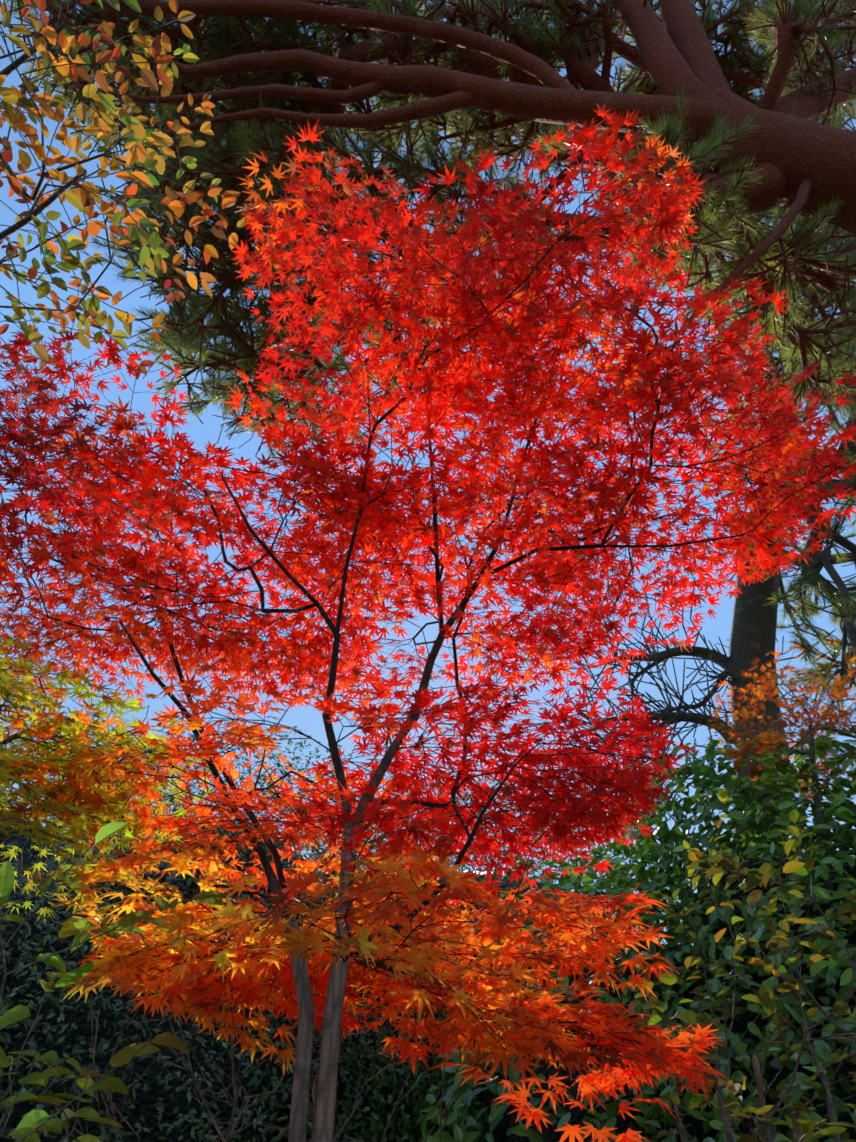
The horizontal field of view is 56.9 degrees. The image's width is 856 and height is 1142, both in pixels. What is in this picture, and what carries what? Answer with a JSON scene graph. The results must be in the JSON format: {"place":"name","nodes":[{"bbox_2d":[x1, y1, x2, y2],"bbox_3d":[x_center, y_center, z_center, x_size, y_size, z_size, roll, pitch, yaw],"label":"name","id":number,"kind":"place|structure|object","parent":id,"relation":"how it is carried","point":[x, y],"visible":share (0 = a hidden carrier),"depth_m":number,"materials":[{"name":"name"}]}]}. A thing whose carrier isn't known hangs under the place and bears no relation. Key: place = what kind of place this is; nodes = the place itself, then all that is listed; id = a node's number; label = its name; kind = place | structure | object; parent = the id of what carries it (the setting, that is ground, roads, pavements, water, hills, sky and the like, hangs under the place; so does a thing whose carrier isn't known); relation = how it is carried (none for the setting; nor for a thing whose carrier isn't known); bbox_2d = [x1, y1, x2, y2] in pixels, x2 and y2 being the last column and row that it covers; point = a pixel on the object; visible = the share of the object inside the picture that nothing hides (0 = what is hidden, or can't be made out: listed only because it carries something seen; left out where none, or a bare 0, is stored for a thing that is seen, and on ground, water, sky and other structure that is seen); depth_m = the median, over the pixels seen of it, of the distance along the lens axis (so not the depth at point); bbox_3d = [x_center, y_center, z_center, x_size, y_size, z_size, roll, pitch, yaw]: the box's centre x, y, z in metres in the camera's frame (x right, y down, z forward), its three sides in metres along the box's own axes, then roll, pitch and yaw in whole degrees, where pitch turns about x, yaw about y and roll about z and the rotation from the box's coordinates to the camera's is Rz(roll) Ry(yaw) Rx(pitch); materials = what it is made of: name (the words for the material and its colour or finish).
{"place":"outdoors","nodes":[
{"label":"outdoors","id":0,"kind":"place"},
{"bbox_2d":[0,0,855,943],"label":"sky","id":1,"kind":"structure","parent":0,"point":[311,723],"materials":[{"name":"blue"}]},
{"bbox_3d":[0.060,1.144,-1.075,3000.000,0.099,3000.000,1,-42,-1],"label":"ground","id":2,"kind":"structure","parent":0,"visible":0},
{"bbox_2d":[0,634,225,921],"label":"yellow maple tree","id":3,"kind":"object","parent":2,"relation":"on","point":[22,826],"visible":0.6,"depth_m":1.76,"materials":[{"name":"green plant"}]},
{"bbox_2d":[0,822,232,1141],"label":"green shrub","id":4,"kind":"object","parent":2,"relation":"on","point":[31,1122],"visible":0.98,"depth_m":1.38,"materials":[{"name":"green plant"}]},
{"bbox_2d":[0,0,283,401],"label":"dogwood tree","id":5,"kind":"object","parent":2,"relation":"on","point":[82,196],"visible":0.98,"depth_m":2.02,"materials":[{"name":"yellow plant"}]},
{"bbox_2d":[63,979,495,1141],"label":"shrub stems","id":6,"kind":"object","parent":2,"relation":"on","point":[229,1136],"visible":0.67,"depth_m":2.07,"materials":[{"name":"brown plant"}]},
{"bbox_2d":[0,103,855,1141],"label":"maple tree","id":7,"kind":"object","parent":2,"relation":"on","point":[332,953],"visible":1,"depth_m":1.89,"materials":[{"name":"red plant"}]},
{"bbox_2d":[0,0,855,465],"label":"pine tree","id":8,"kind":"object","parent":2,"relation":"on","point":[760,164],"visible":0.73,"depth_m":5.26,"materials":[{"name":"green plant"}]},
{"bbox_2d":[0,675,855,1141],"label":"hedge","id":9,"kind":"object","parent":2,"relation":"on","point":[164,1107],"visible":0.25,"depth_m":3.78,"materials":[{"name":"green plant"}]},
{"bbox_2d":[543,245,855,891],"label":"pine tree","id":10,"kind":"object","parent":2,"relation":"on","point":[754,625],"visible":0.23,"depth_m":6.00,"materials":[{"name":"green plant"}]},
{"bbox_2d":[617,788,855,1141],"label":"yellow shrub","id":11,"kind":"object","parent":2,"relation":"on","point":[802,1125],"visible":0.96,"depth_m":2.02,"materials":[{"name":"green plant"}]},
{"bbox_2d":[707,636,855,890],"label":"tree","id":12,"kind":"object","parent":2,"relation":"on","point":[810,733],"visible":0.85,"depth_m":4.08,"materials":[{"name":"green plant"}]}
]}

